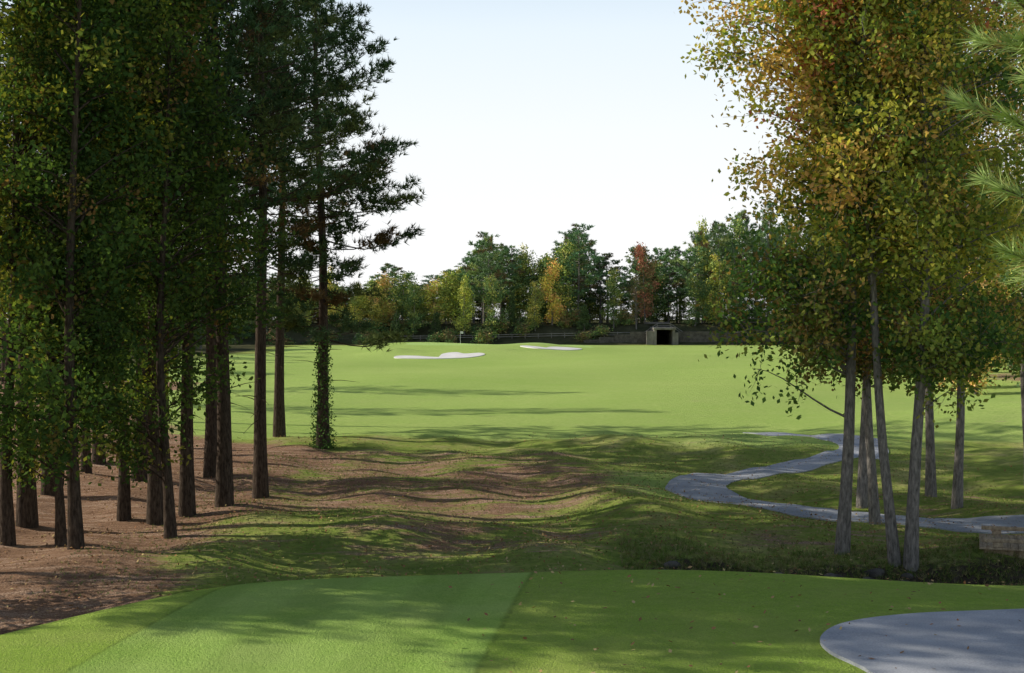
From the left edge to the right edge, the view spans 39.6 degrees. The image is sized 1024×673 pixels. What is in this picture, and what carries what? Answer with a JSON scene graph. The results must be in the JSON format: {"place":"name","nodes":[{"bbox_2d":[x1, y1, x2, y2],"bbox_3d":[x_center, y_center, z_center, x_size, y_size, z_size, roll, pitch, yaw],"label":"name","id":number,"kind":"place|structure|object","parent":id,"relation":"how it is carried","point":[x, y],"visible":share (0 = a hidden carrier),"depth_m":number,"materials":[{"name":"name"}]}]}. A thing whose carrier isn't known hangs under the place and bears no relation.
{"place":"outdoors","nodes":[
{"label":"outdoors","id":0,"kind":"place"},
{"bbox_2d":[0,319,1023,672],"bbox_3d":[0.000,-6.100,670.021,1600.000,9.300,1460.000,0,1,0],"label":"ground","id":1,"kind":"structure","parent":0,"point":[502,391],"depth_m":36.29,"materials":[{"name":"green plant"}]},
{"bbox_2d":[0,113,39,383],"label":"pine tree","id":2,"kind":"object","parent":1,"relation":"on","point":[4,338],"depth_m":111.86,"materials":[{"name":"green plant"}]},
{"bbox_2d":[0,2,52,273],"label":"pine tree","id":3,"kind":"object","parent":1,"relation":"on","point":[1,129],"depth_m":61.28,"materials":[{"name":"green plant"}]},
{"bbox_2d":[0,101,137,473],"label":"hardwood tree","id":4,"kind":"object","parent":1,"relation":"on","point":[86,468],"visible":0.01,"depth_m":50.93,"materials":[{"name":"green plant"}]},
{"bbox_2d":[0,10,172,545],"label":"hardwood tree","id":5,"kind":"object","parent":1,"relation":"on","point":[34,60],"visible":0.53,"depth_m":33.88,"materials":[{"name":"green plant"}]},
{"bbox_2d":[0,0,178,545],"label":"hardwood tree","id":6,"kind":"object","parent":1,"relation":"on","point":[7,530],"visible":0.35,"depth_m":34.64,"materials":[{"name":"green plant"}]},
{"bbox_2d":[0,0,192,527],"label":"pine tree","id":7,"kind":"object","parent":1,"relation":"on","point":[27,510],"visible":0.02,"depth_m":38.45,"materials":[{"name":"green plant"}]},
{"bbox_2d":[0,55,198,464],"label":"pine tree","id":8,"kind":"object","parent":1,"relation":"on","point":[97,462],"depth_m":54.88,"materials":[{"name":"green plant"}]},
{"bbox_2d":[0,0,203,549],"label":"hardwood tree","id":9,"kind":"object","parent":1,"relation":"on","point":[99,60],"visible":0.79,"depth_m":33.40,"materials":[{"name":"green plant"}]},
{"bbox_2d":[0,1,217,495],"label":"pine tree","id":10,"kind":"object","parent":1,"relation":"on","point":[48,489],"depth_m":43.76,"materials":[{"name":"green plant"}]},
{"bbox_2d":[9,31,245,442],"bbox_3d":[-15.795,-6.728,58.107,9.001,24.083,9.862,0,1,17],"label":"pine tree","id":11,"kind":"object","parent":1,"relation":"on","point":[170,252],"depth_m":58.40,"materials":[{"name":"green plant"}]},
{"bbox_2d":[0,0,258,520],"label":"hardwood tree","id":12,"kind":"object","parent":1,"relation":"on","point":[124,503],"visible":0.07,"depth_m":39.43,"materials":[{"name":"green plant"}]},
{"bbox_2d":[0,0,301,480],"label":"pine tree","id":13,"kind":"object","parent":1,"relation":"on","point":[142,473],"visible":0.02,"depth_m":47.85,"materials":[{"name":"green plant"}]},
{"bbox_2d":[21,0,291,524],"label":"pine tree","id":14,"kind":"object","parent":1,"relation":"on","point":[154,512],"visible":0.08,"depth_m":39.34,"materials":[{"name":"green plant"}]},
{"bbox_2d":[54,0,298,538],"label":"hardwood tree","id":15,"kind":"object","parent":1,"relation":"on","point":[128,455],"visible":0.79,"depth_m":36.11,"materials":[{"name":"green plant"}]},
{"bbox_2d":[160,47,232,420],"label":"pine tree","id":16,"kind":"object","parent":1,"relation":"on","point":[165,376],"depth_m":74.99,"materials":[{"name":"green plant"}]},
{"bbox_2d":[81,0,343,516],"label":"pine tree","id":17,"kind":"object","parent":1,"relation":"on","point":[187,504],"visible":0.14,"depth_m":40.48,"materials":[{"name":"green plant"}]},
{"bbox_2d":[61,0,372,507],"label":"pine tree","id":18,"kind":"object","parent":1,"relation":"on","point":[224,491],"visible":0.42,"depth_m":41.29,"materials":[{"name":"green plant"}]},
{"bbox_2d":[99,1,341,477],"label":"pine tree","id":19,"kind":"object","parent":1,"relation":"on","point":[210,456],"visible":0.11,"depth_m":49.89,"materials":[{"name":"green plant"}]},
{"bbox_2d":[176,0,408,498],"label":"pine tree","id":20,"kind":"object","parent":1,"relation":"on","point":[260,485],"visible":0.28,"depth_m":45.05,"materials":[{"name":"green plant"}]},
{"bbox_2d":[199,0,396,436],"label":"pine tree","id":21,"kind":"object","parent":1,"relation":"on","point":[279,426],"visible":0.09,"depth_m":65.14,"materials":[{"name":"green plant"}]},
{"bbox_2d":[230,0,425,449],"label":"pine tree","id":22,"kind":"object","parent":1,"relation":"on","point":[324,296],"visible":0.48,"depth_m":58.69,"materials":[{"name":"green plant"}]},
{"bbox_2d":[394,352,484,358],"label":"sand bunker","id":23,"kind":"object","parent":1,"relation":"on","point":[450,355],"visible":1,"depth_m":184.13},
{"bbox_2d":[6,203,1010,344],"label":"distant trees","id":24,"kind":"object","parent":1,"relation":"on","point":[557,288],"visible":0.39,"depth_m":277.49,"materials":[{"name":"green plant"}]},
{"bbox_2d":[0,213,1022,394],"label":"woodland edge","id":25,"kind":"object","parent":1,"relation":"on","point":[984,383],"visible":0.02,"depth_m":115.36,"materials":[{"name":"green plant"}]},
{"bbox_2d":[0,431,1023,672],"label":"fallen leaves","id":26,"kind":"object","parent":1,"relation":"on","point":[633,601],"visible":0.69,"depth_m":36.60,"materials":[{"name":"brown plant"}]},
{"bbox_2d":[26,441,1023,598],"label":"rough grass","id":27,"kind":"structure","parent":1,"relation":"on","point":[746,566],"depth_m":34.46,"materials":[{"name":"green plant"}]},
{"bbox_2d":[520,345,581,349],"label":"sand bunker","id":28,"kind":"object","parent":1,"relation":"on","point":[554,348],"visible":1,"depth_m":208.51},
{"bbox_2d":[355,323,775,339],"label":"concrete wall","id":29,"kind":"structure","parent":1,"relation":"on","point":[551,335],"depth_m":269.96,"materials":[{"name":"concrete"}]},
{"bbox_2d":[646,322,677,344],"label":"tunnel portal","id":30,"kind":"object","parent":1,"relation":"on","point":[671,336],"visible":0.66,"depth_m":265.77,"materials":[{"name":"concrete"}]},
{"bbox_2d":[584,331,769,342],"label":"wall faces","id":31,"kind":"structure","parent":1,"relation":"on","point":[639,337],"depth_m":267.36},
{"bbox_2d":[662,561,913,581],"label":"ditch rocks","id":32,"kind":"object","parent":1,"relation":"on","point":[876,572],"visible":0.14,"depth_m":32.53,"materials":[{"name":"grey stone"}]},
{"bbox_2d":[678,0,1017,554],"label":"sweetgum tree","id":33,"kind":"object","parent":1,"relation":"on","point":[790,279],"visible":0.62,"depth_m":33.32,"materials":[{"name":"green plant"}]},
{"bbox_2d":[761,44,949,508],"bbox_3d":[10.321,-3.538,41.599,5.981,17.942,6.250,0,1,5],"label":"sweetgum tree","id":34,"kind":"object","parent":1,"relation":"on","point":[862,492],"visible":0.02,"depth_m":41.85,"materials":[{"name":"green plant"}]},
{"bbox_2d":[758,0,999,524],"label":"sweetgum tree","id":35,"kind":"object","parent":1,"relation":"on","point":[864,363],"visible":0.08,"depth_m":38.58,"materials":[{"name":"green plant"}]},
{"bbox_2d":[763,0,996,566],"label":"sweetgum tree","id":36,"kind":"object","parent":1,"relation":"on","point":[891,530],"visible":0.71,"depth_m":32.23,"materials":[{"name":"green plant"}]},
{"bbox_2d":[798,0,1023,570],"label":"sweetgum tree","id":37,"kind":"object","parent":1,"relation":"on","point":[932,356],"visible":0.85,"depth_m":32.28,"materials":[{"name":"green plant"}]},
{"bbox_2d":[858,1,1012,496],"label":"sweetgum tree","id":38,"kind":"object","parent":1,"relation":"on","point":[930,478],"depth_m":44.01,"materials":[{"name":"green plant"}]},
{"bbox_2d":[898,0,1023,508],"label":"sweetgum tree","id":39,"kind":"object","parent":1,"relation":"on","point":[957,495],"visible":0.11,"depth_m":41.23,"materials":[{"name":"green plant"}]},
{"bbox_2d":[935,0,1023,296],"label":"pine tree","id":40,"kind":"object","parent":1,"relation":"on","point":[1002,188],"visible":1,"depth_m":11.54,"materials":[{"name":"green plant"}]},
{"bbox_2d":[966,6,1023,447],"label":"sweetgum tree","id":41,"kind":"object","parent":1,"relation":"on","point":[1019,362],"visible":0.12,"depth_m":45.90,"materials":[{"name":"green plant"}]},
{"bbox_2d":[979,525,1023,558],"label":"stone bridge","id":42,"kind":"structure","parent":1,"relation":"on","point":[1003,544],"depth_m":33.48,"materials":[{"name":"grey stone"}]},
{"bbox_2d":[0,0,1023,318],"label":"sky","id":43,"kind":"structure","parent":0,"point":[529,120],"materials":[{"name":"white"}]},
{"bbox_2d":[665,432,1023,533],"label":"cart path","id":44,"kind":"structure","parent":0,"point":[712,488],"depth_m":44.45,"materials":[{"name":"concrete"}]},
{"bbox_2d":[820,609,1023,672],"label":"cart path","id":45,"kind":"structure","parent":0,"point":[993,640],"depth_m":18.73,"materials":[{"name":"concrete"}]}
]}

